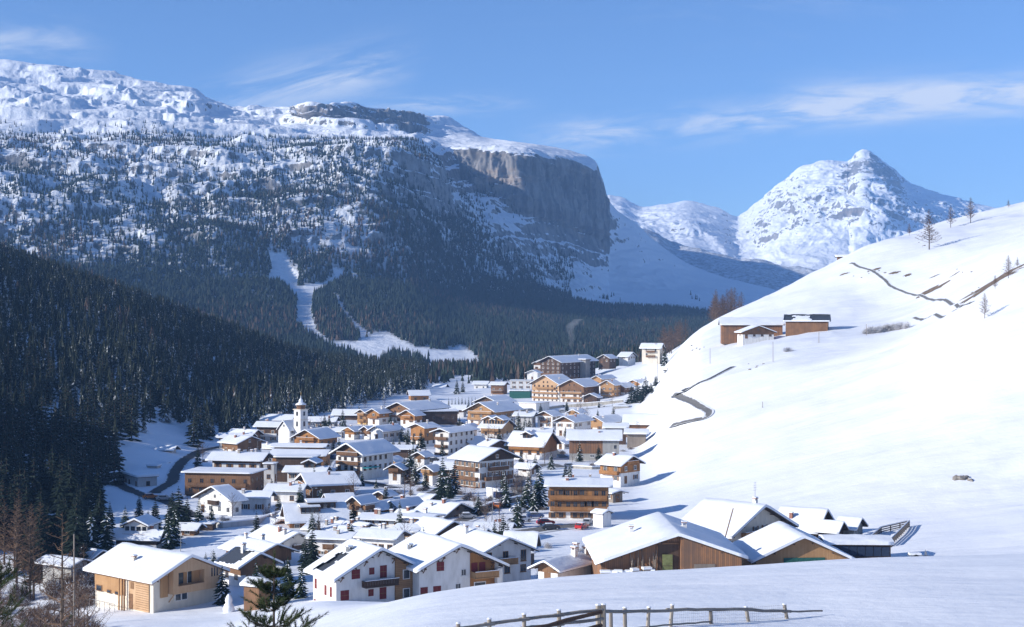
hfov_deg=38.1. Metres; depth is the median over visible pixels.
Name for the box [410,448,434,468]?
chalet
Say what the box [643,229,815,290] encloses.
wooded hills
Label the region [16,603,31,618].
bare shrub
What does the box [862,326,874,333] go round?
bare shrub
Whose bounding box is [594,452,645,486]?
chalet
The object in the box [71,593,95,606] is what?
bare shrub
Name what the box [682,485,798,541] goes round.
house
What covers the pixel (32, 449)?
forest conifer
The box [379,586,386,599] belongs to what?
window
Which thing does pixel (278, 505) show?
conifer
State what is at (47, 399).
forest conifer
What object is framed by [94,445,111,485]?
forest conifer
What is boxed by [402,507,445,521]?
house
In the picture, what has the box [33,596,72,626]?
young tree
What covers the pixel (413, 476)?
conifer
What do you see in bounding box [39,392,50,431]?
forest conifer
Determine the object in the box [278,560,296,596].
conifer
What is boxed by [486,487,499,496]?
retaining wall
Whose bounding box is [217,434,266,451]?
chalet
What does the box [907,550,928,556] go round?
farm trailer
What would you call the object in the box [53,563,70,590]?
young tree
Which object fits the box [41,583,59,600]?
bare shrub
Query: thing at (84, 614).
young tree
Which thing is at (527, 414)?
house
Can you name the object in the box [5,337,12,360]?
forest conifer
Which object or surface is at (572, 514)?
window
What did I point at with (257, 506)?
window
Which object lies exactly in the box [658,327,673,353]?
bare larch
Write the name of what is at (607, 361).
house
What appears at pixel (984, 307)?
bare larch
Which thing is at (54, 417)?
forest conifer
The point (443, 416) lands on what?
hall
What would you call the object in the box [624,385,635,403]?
conifer
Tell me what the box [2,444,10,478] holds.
forest conifer
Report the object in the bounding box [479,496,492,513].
bare tree
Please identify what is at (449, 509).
house
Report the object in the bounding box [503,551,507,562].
window
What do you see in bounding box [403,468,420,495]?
bare tree
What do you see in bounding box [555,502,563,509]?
window
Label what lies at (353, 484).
bare tree
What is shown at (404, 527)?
bare tree
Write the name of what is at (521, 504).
conifer
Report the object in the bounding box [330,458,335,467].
church lane
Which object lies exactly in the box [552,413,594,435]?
house
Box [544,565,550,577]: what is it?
door
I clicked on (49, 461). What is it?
forest conifer
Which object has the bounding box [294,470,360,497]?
hotel
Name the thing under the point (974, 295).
bare earth
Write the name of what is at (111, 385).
forest conifer
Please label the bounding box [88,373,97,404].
forest conifer
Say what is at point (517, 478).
bare tree
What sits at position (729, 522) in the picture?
mast
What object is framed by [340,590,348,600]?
window
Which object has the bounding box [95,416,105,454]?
forest conifer
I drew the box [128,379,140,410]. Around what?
forest conifer
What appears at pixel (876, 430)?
snow ground
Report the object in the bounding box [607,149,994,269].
distant peaks
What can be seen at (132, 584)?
door
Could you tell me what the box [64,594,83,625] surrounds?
young tree
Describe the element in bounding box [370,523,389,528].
house
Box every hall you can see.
[273,454,320,481]
[421,409,458,424]
[509,389,531,398]
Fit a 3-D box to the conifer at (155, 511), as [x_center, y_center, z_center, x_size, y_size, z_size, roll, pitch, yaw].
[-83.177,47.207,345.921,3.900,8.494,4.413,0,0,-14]
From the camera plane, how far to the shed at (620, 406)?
745.75 m
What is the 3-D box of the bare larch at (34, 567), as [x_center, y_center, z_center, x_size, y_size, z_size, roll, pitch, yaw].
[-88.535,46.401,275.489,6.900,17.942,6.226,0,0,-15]
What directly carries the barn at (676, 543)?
on the snow ground
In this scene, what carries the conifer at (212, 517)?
on the snow ground
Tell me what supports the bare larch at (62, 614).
on the snow ground
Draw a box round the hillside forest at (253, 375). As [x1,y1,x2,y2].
[0,242,427,478]
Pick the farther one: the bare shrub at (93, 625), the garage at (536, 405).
the garage at (536, 405)
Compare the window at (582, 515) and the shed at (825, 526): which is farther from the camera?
the window at (582, 515)
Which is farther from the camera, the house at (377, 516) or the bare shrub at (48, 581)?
the house at (377, 516)
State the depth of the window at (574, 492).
358.45 m
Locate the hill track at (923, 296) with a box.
[849,262,970,307]
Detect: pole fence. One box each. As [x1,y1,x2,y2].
[456,604,603,626]
[601,603,822,626]
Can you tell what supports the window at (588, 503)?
in the hotel at (575, 498)
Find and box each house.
[83,542,229,612]
[123,470,158,486]
[153,445,180,452]
[191,484,248,515]
[215,431,257,448]
[218,532,299,563]
[227,427,264,438]
[238,488,276,508]
[248,524,310,549]
[253,419,281,441]
[253,513,284,524]
[259,412,293,420]
[263,480,311,501]
[274,511,284,519]
[280,498,349,527]
[282,456,332,482]
[300,518,345,530]
[303,539,414,601]
[304,526,356,553]
[308,416,313,424]
[311,415,339,426]
[321,492,354,504]
[322,424,345,437]
[330,516,345,523]
[331,409,358,419]
[332,523,369,540]
[342,517,377,526]
[353,523,412,548]
[357,508,408,527]
[366,422,405,441]
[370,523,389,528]
[388,494,422,510]
[388,531,509,595]
[390,517,420,537]
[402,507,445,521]
[406,390,430,400]
[412,515,462,535]
[413,498,475,518]
[432,384,449,386]
[432,461,453,477]
[440,524,539,581]
[472,381,489,388]
[472,394,516,402]
[472,517,516,532]
[473,525,493,532]
[477,438,506,448]
[488,381,509,394]
[503,530,540,564]
[510,378,533,388]
[512,410,537,429]
[525,370,542,379]
[527,541,591,578]
[531,360,539,370]
[534,410,564,429]
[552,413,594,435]
[591,414,621,428]
[597,354,617,368]
[616,352,637,365]
[628,378,644,385]
[639,343,664,363]
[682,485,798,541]
[778,505,834,537]
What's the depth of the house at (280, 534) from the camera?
314.73 m
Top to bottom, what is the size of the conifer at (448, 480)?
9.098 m
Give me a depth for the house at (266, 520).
354.51 m
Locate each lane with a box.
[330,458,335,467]
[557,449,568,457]
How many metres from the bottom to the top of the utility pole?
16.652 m
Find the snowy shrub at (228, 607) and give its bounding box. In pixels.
[223,594,234,612]
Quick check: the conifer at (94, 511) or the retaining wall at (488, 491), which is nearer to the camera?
the conifer at (94, 511)
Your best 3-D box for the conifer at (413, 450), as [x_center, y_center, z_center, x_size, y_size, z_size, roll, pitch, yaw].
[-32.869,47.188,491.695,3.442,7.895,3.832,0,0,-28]
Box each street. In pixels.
[364,480,400,487]
[451,463,563,520]
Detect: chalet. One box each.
[65,547,106,559]
[110,514,165,547]
[175,522,206,535]
[214,542,283,587]
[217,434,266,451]
[261,442,274,449]
[290,427,341,448]
[340,425,361,439]
[345,493,379,514]
[354,408,369,424]
[359,425,372,438]
[364,406,392,425]
[372,486,398,499]
[372,498,395,511]
[383,462,408,483]
[393,455,406,463]
[394,506,419,512]
[397,409,425,427]
[406,420,441,445]
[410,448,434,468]
[417,464,443,484]
[429,425,479,454]
[449,404,467,416]
[460,421,477,435]
[462,399,523,428]
[467,436,485,444]
[477,415,516,438]
[504,429,561,459]
[514,460,541,476]
[565,407,588,414]
[580,393,602,402]
[591,374,616,389]
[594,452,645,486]
[598,379,622,398]
[620,382,636,394]
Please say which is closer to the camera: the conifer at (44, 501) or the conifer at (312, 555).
the conifer at (312, 555)
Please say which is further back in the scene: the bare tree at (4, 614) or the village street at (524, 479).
the village street at (524, 479)
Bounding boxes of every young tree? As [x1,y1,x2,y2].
[14,600,27,622]
[18,598,73,626]
[19,603,49,626]
[20,561,43,601]
[25,556,52,588]
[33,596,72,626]
[37,579,65,607]
[43,556,58,580]
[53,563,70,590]
[64,575,93,611]
[64,591,105,626]
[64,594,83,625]
[65,590,111,626]
[66,574,88,609]
[66,593,100,626]
[67,606,83,626]
[69,544,92,575]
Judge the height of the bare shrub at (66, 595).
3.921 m
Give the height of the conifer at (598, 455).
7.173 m
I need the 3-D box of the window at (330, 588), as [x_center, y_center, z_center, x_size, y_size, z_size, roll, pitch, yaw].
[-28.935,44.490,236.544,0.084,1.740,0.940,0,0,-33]
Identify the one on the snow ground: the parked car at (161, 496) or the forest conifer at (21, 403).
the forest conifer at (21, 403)
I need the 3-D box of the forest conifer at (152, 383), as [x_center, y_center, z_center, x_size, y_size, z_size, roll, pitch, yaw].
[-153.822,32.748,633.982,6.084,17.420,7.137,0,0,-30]
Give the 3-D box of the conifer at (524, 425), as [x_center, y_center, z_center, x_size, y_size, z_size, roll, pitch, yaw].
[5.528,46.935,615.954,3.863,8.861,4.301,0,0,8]
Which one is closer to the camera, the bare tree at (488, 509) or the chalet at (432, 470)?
the bare tree at (488, 509)
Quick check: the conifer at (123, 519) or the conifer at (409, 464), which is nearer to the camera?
the conifer at (123, 519)
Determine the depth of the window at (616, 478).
426.09 m
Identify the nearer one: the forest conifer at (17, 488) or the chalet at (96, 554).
the chalet at (96, 554)
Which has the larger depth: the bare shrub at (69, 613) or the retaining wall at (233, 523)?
the retaining wall at (233, 523)
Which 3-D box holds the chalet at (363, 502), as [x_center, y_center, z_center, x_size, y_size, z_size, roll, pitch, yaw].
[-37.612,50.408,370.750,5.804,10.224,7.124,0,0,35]
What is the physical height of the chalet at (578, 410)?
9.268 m
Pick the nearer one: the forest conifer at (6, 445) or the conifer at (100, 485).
the conifer at (100, 485)
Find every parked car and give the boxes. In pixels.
[142,493,157,498]
[156,494,171,500]
[169,492,185,497]
[430,457,438,460]
[459,512,476,518]
[480,505,493,510]
[493,491,510,498]
[493,502,501,507]
[509,506,526,512]
[515,515,531,521]
[526,511,543,517]
[536,518,554,524]
[541,523,560,529]
[563,463,572,467]
[575,522,588,529]
[583,518,592,524]
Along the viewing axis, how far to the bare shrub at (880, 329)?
610.14 m
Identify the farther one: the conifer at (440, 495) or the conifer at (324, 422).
the conifer at (324, 422)
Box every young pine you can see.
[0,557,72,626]
[225,548,328,626]
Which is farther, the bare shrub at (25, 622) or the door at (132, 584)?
the door at (132, 584)
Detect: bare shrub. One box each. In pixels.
[0,595,19,604]
[2,617,20,626]
[4,583,21,598]
[8,606,31,620]
[10,583,36,599]
[10,598,36,606]
[13,615,36,626]
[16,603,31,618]
[23,606,38,621]
[31,612,67,626]
[35,605,52,617]
[36,600,59,608]
[38,575,56,592]
[39,578,65,593]
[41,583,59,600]
[56,588,76,603]
[57,605,82,621]
[59,595,77,610]
[60,572,79,582]
[60,581,81,594]
[66,579,90,589]
[67,586,94,603]
[68,582,95,600]
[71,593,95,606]
[75,568,87,580]
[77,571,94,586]
[80,612,98,626]
[81,619,105,626]
[264,507,270,513]
[542,541,551,547]
[783,347,793,351]
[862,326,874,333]
[875,325,883,332]
[902,321,911,328]
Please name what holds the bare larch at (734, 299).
on the snow ground
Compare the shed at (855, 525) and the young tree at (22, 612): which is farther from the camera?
the shed at (855, 525)
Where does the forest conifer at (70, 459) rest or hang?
on the snow ground
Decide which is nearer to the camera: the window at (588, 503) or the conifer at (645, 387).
the window at (588, 503)
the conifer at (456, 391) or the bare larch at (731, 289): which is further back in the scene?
the conifer at (456, 391)
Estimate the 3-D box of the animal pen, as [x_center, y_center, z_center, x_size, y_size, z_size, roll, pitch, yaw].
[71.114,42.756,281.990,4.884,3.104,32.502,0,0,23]
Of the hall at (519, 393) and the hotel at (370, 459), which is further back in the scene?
the hall at (519, 393)
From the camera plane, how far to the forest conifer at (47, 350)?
620.96 m
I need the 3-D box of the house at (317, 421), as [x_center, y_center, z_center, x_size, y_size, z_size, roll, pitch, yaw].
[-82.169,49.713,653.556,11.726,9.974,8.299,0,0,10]
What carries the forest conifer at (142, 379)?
on the snow ground
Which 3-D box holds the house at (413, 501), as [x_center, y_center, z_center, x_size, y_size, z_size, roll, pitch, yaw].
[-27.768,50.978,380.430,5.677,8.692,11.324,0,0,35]
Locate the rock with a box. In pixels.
[952,474,965,480]
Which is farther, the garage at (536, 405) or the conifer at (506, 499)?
the garage at (536, 405)
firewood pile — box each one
[600,570,610,573]
[630,567,638,571]
[641,566,651,570]
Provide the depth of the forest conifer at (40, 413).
502.98 m
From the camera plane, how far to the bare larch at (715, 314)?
873.35 m
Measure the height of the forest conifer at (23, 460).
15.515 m
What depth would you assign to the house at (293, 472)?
426.28 m
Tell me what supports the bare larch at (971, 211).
on the snow ground
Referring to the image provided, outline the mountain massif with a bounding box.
[0,59,776,363]
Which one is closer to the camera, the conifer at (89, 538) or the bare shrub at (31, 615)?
the bare shrub at (31, 615)
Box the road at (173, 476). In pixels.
[145,446,218,492]
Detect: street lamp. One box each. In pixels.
[180,523,186,551]
[492,473,497,519]
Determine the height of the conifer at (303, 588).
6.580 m
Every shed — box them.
[34,554,93,585]
[146,463,161,468]
[198,520,217,530]
[239,576,272,610]
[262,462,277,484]
[393,445,418,457]
[416,493,437,500]
[524,426,554,431]
[590,508,613,527]
[602,422,629,444]
[608,488,628,502]
[613,405,629,408]
[624,428,648,447]
[815,519,848,539]
[818,534,893,557]
[835,254,847,259]
[837,516,868,533]
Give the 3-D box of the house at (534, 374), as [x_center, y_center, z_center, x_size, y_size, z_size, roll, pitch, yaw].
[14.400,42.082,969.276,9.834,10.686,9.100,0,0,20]
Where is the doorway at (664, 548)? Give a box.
[656,543,678,570]
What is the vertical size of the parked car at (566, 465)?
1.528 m
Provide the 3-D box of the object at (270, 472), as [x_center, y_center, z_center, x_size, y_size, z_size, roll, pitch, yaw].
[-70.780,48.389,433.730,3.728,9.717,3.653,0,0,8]
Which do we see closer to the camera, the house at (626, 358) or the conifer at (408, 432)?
the conifer at (408, 432)
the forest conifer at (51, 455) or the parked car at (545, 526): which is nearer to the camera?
the parked car at (545, 526)
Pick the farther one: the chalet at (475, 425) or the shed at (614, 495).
the chalet at (475, 425)
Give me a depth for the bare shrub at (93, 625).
216.44 m
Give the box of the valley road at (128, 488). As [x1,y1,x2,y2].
[102,475,201,516]
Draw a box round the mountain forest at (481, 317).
[0,117,729,362]
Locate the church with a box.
[276,397,308,442]
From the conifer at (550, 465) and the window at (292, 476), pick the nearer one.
the window at (292, 476)
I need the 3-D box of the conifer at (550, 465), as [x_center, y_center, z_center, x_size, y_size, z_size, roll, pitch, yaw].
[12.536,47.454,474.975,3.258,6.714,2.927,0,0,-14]
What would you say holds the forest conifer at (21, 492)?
on the snow ground
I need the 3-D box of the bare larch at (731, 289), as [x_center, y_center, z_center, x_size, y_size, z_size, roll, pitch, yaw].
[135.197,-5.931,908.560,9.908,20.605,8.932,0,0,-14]
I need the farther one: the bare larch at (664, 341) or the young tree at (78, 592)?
the bare larch at (664, 341)
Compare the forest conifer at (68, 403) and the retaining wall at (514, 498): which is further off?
the forest conifer at (68, 403)
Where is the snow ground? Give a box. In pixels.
[0,202,1023,626]
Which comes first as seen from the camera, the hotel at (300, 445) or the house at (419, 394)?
the hotel at (300, 445)
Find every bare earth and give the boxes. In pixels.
[916,280,949,297]
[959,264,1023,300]
[962,267,1022,302]
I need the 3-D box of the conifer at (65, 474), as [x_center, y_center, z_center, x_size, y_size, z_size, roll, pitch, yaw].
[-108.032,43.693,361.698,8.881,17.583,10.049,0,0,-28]
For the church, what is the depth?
560.91 m
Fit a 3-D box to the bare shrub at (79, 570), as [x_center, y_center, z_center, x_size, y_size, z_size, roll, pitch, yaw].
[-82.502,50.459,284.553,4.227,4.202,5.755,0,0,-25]
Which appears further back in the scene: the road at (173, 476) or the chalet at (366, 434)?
the chalet at (366, 434)
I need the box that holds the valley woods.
[402,336,687,383]
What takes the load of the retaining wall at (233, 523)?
on the snow ground
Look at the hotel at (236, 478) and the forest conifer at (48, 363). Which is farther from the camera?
the forest conifer at (48, 363)
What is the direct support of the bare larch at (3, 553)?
on the snow ground
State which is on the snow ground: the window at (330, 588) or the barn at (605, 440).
the barn at (605, 440)
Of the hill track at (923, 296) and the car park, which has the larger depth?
the hill track at (923, 296)
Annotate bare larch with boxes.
[0,499,12,564]
[0,501,35,588]
[0,510,26,576]
[0,533,12,584]
[2,490,28,567]
[12,506,49,600]
[16,515,53,599]
[18,503,43,558]
[32,502,54,546]
[33,514,90,626]
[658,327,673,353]
[667,327,677,351]
[674,323,683,345]
[675,322,686,344]
[679,319,690,340]
[708,299,717,320]
[709,289,723,318]
[719,295,727,315]
[719,296,727,312]
[726,287,738,310]
[727,292,737,311]
[732,287,741,308]
[739,292,744,306]
[917,209,941,248]
[945,205,955,227]
[965,199,974,222]
[979,293,991,318]
[1002,255,1013,277]
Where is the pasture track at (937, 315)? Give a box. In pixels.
[912,301,972,320]
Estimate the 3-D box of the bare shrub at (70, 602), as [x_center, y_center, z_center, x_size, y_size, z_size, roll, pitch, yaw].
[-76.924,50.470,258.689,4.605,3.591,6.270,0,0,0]
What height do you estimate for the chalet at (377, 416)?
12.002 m
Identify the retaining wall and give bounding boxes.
[201,510,280,527]
[483,495,522,506]
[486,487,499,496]
[520,399,623,410]
[568,465,599,468]
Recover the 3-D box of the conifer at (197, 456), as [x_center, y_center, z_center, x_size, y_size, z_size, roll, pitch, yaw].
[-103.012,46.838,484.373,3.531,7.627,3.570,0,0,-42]
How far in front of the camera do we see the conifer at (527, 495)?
377.41 m
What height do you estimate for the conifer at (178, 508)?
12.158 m
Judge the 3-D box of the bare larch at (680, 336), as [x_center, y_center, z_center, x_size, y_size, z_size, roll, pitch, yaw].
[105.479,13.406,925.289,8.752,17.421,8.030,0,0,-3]
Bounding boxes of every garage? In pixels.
[518,401,548,410]
[557,439,568,448]
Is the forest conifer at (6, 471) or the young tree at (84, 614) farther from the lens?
the forest conifer at (6, 471)
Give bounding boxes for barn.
[566,429,622,460]
[582,512,747,573]
[622,413,657,436]
[718,317,784,343]
[732,521,854,565]
[783,314,830,335]
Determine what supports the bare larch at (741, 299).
on the snow ground
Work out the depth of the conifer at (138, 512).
364.64 m
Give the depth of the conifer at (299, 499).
383.76 m
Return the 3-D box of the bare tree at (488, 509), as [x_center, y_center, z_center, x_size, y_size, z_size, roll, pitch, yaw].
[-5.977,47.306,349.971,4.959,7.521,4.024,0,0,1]
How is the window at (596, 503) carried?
in the hotel at (575, 498)
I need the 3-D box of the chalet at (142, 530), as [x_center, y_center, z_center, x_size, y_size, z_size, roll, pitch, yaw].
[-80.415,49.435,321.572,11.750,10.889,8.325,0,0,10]
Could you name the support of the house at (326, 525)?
on the snow ground
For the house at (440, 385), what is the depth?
1001.96 m
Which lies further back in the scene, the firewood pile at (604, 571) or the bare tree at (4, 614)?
the firewood pile at (604, 571)
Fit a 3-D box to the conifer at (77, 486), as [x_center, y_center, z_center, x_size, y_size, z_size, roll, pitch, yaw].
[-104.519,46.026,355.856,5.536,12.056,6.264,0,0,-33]
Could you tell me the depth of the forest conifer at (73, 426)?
481.37 m
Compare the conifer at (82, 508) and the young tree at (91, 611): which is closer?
the young tree at (91, 611)
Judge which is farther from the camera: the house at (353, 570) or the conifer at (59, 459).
the conifer at (59, 459)
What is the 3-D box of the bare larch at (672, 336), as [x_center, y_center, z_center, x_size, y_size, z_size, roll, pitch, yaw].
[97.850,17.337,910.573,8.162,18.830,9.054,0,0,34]
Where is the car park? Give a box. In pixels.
[512,522,594,533]
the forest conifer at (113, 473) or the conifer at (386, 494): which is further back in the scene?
the forest conifer at (113, 473)
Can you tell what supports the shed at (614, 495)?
on the snow ground
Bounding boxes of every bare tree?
[0,580,69,626]
[226,492,237,516]
[269,509,284,525]
[312,511,324,529]
[346,473,359,494]
[395,519,410,539]
[397,472,414,497]
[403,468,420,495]
[478,500,492,520]
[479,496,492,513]
[493,511,510,532]
[513,468,523,488]
[520,464,535,486]
[541,440,551,463]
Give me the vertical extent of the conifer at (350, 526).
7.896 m
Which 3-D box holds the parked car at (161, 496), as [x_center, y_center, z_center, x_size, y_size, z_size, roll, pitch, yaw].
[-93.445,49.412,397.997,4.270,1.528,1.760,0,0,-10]
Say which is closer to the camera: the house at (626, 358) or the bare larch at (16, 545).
the bare larch at (16, 545)
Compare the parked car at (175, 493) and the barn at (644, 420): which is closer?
the parked car at (175, 493)
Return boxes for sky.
[0,0,1023,215]
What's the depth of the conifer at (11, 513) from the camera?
344.53 m
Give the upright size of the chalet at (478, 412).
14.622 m
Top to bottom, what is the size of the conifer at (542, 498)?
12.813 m
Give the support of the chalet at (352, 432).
on the snow ground
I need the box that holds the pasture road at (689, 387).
[674,366,734,395]
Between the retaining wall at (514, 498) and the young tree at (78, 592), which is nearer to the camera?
the young tree at (78, 592)
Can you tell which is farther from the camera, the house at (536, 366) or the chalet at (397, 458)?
the house at (536, 366)
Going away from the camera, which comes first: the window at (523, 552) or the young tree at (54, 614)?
the young tree at (54, 614)
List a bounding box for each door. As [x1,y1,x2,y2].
[129,580,135,609]
[136,582,149,612]
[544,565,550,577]
[616,494,619,502]
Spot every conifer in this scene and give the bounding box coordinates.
[0,361,7,395]
[0,429,14,470]
[0,431,13,473]
[0,441,11,472]
[0,452,13,490]
[0,455,8,490]
[0,475,9,514]
[0,477,13,550]
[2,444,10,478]
[2,483,17,523]
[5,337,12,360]
[5,389,18,427]
[7,460,18,496]
[7,491,23,532]
[9,470,16,499]
[9,482,37,544]
[12,463,30,519]
[12,469,22,508]
[15,395,32,427]
[15,445,28,482]
[15,452,26,482]
[17,377,28,406]
[19,519,27,561]
[19,520,32,569]
[20,463,34,511]
[20,496,58,567]
[20,513,52,583]
[21,353,30,374]
[22,443,33,474]
[22,467,35,515]
[22,502,53,567]
[25,380,37,420]
[26,454,49,508]
[27,446,37,475]
[27,462,36,496]
[33,396,49,430]
[33,400,49,435]
[33,484,52,529]
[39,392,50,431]
[41,444,59,499]
[41,456,55,502]
[42,343,56,376]
[42,459,58,508]
[42,503,60,543]
[43,373,53,404]
[45,353,56,384]
[45,411,61,456]
[46,394,56,431]
[46,439,57,468]
[47,433,60,459]
[47,470,57,511]
[48,404,61,443]
[49,465,70,523]
[50,362,58,391]
[50,516,64,555]
[51,455,66,505]
[52,459,76,506]
[54,493,69,551]
[54,495,68,540]
[56,354,67,383]
[56,463,79,512]
[57,453,63,474]
[59,455,69,490]
[61,381,75,417]
[61,497,77,543]
[62,446,82,485]
[63,490,87,549]
[63,496,91,564]
[64,389,73,416]
[65,398,81,433]
[67,413,81,449]
[70,480,83,508]
[72,408,84,439]
[75,485,89,522]
[77,496,86,519]
[77,514,91,546]
[81,471,92,498]
[81,476,94,516]
[83,401,91,444]
[83,461,94,492]
[84,496,94,519]
[84,511,101,548]
[85,506,101,545]
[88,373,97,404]
[90,470,107,501]
[90,470,107,508]
[92,492,110,530]
[93,492,108,536]
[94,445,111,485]
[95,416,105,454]
[97,413,106,440]
[98,507,116,550]
[99,406,110,444]
[101,401,111,433]
[104,393,113,429]
[104,421,113,448]
[105,372,114,401]
[105,503,115,528]
[106,402,126,444]
[106,442,122,485]
[109,426,125,468]
[112,397,122,424]
[112,442,125,482]
[116,398,127,435]
[118,387,123,413]
[119,392,127,421]
[120,508,128,527]
[121,396,133,433]
[122,399,141,440]
[125,397,137,433]
[128,365,136,386]
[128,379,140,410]
[128,391,141,427]
[134,496,143,517]
[139,368,146,391]
[146,385,156,422]
[149,372,159,405]
[150,498,162,528]
[157,376,165,407]
[157,386,173,417]
[160,515,177,549]
[163,501,175,539]
[165,493,176,522]
[169,506,184,546]
[171,486,189,532]
[182,498,194,521]
[183,410,204,447]
[186,406,199,435]
[193,448,201,465]
[194,499,203,521]
[197,405,210,435]
[200,405,214,440]
[208,505,215,520]
[212,567,229,605]
[250,511,259,532]
[253,560,260,576]
[270,578,279,598]
[274,497,281,510]
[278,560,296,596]
[294,566,307,598]
[295,484,304,502]
[297,537,309,570]
[303,541,316,574]
[307,514,314,532]
[307,525,320,560]
[321,413,326,425]
[339,411,346,426]
[347,518,354,531]
[349,499,357,520]
[359,474,364,485]
[383,487,388,499]
[394,509,404,523]
[398,426,403,440]
[404,449,417,483]
[405,428,410,442]
[409,459,419,484]
[411,444,415,463]
[411,467,416,484]
[416,431,425,448]
[421,467,430,488]
[432,456,449,493]
[435,477,446,500]
[439,441,444,455]
[443,470,455,496]
[447,483,453,498]
[450,461,462,494]
[453,383,460,393]
[460,381,464,391]
[473,493,483,514]
[492,520,497,533]
[496,427,502,439]
[498,516,506,534]
[499,470,509,490]
[500,479,513,507]
[510,495,524,527]
[514,413,522,430]
[519,498,525,507]
[522,417,527,430]
[522,478,535,509]
[528,487,539,511]
[532,466,548,509]
[533,454,539,472]
[547,453,555,469]
[567,467,572,476]
[575,442,583,461]
[595,445,600,460]
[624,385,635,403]
[630,380,640,402]
[637,392,644,402]
[639,376,650,394]
[651,376,658,385]
[660,347,668,365]
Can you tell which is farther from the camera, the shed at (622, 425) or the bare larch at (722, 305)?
the bare larch at (722, 305)
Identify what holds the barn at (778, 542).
on the snow ground
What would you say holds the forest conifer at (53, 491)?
on the snow ground
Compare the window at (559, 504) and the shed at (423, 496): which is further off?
the shed at (423, 496)
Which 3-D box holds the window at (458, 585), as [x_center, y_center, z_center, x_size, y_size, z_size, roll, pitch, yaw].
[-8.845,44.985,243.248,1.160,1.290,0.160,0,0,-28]
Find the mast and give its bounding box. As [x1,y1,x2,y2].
[725,508,733,536]
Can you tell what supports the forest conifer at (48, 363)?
on the snow ground
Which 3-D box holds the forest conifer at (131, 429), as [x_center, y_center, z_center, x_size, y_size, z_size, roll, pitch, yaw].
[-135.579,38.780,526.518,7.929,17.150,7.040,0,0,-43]
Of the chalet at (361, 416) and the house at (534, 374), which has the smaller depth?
the chalet at (361, 416)
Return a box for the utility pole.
[73,534,74,625]
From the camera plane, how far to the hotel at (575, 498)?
358.39 m
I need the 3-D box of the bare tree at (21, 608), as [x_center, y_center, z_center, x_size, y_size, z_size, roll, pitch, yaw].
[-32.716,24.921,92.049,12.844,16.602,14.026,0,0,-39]
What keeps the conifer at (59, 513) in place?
on the snow ground
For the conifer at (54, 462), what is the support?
on the snow ground
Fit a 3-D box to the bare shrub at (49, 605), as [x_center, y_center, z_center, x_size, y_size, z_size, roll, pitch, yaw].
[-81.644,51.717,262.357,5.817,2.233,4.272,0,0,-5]
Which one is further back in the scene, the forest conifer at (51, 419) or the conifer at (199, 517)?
the forest conifer at (51, 419)
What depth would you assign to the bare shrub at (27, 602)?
270.22 m
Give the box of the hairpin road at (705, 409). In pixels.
[666,390,713,427]
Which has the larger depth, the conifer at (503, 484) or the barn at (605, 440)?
the barn at (605, 440)
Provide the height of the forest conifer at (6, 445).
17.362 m
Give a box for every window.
[96,584,101,591]
[174,592,187,600]
[182,531,191,534]
[241,504,249,508]
[255,504,263,508]
[289,474,296,478]
[292,524,301,527]
[324,584,326,595]
[329,586,331,596]
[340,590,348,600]
[351,569,359,579]
[368,589,373,595]
[369,567,374,574]
[379,565,386,578]
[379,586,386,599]
[420,587,427,594]
[433,586,440,591]
[436,561,444,571]
[455,583,460,588]
[461,569,466,576]
[480,473,485,480]
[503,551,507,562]
[504,566,509,573]
[508,461,513,467]
[520,549,525,561]
[520,564,526,571]
[548,490,556,498]
[548,501,556,506]
[549,512,557,517]
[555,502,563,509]
[556,490,565,494]
[558,512,565,517]
[563,490,571,498]
[564,502,572,509]
[570,512,579,517]
[572,490,579,498]
[577,490,586,495]
[577,513,585,517]
[578,502,586,510]
[584,501,593,506]
[592,491,600,498]
[594,501,600,506]
[599,491,607,498]
[600,501,608,506]
[612,476,618,480]
[784,557,824,562]
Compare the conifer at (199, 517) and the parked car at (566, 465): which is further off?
the parked car at (566, 465)
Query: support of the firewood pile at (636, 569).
on the snow ground
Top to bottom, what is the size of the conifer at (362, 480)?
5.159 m
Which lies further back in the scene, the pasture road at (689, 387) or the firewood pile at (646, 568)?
the pasture road at (689, 387)
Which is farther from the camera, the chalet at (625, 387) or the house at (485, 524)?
the chalet at (625, 387)
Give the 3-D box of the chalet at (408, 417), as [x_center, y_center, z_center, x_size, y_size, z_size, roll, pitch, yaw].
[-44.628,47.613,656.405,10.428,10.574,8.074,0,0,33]
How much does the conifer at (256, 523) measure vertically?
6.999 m
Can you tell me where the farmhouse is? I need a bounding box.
[734,325,776,345]
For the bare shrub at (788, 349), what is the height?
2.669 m
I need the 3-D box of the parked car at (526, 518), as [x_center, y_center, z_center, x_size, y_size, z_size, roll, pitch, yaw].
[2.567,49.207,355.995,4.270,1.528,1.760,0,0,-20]
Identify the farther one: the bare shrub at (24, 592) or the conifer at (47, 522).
the conifer at (47, 522)
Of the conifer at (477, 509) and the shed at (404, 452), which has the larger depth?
the shed at (404, 452)
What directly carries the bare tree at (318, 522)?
on the snow ground
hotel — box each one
[181,467,267,495]
[205,448,273,467]
[270,440,329,448]
[270,449,331,465]
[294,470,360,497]
[328,438,400,479]
[385,398,450,424]
[447,445,521,488]
[528,374,569,400]
[536,354,598,378]
[544,474,612,519]
[556,378,599,401]
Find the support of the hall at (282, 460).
on the snow ground
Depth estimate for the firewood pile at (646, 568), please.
225.99 m
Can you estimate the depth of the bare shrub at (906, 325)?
586.24 m
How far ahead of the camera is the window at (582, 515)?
358.36 m
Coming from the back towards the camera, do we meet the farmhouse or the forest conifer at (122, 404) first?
the farmhouse
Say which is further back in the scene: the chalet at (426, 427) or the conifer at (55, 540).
the chalet at (426, 427)
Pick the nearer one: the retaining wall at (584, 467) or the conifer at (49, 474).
the conifer at (49, 474)
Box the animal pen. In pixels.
[871,520,909,541]

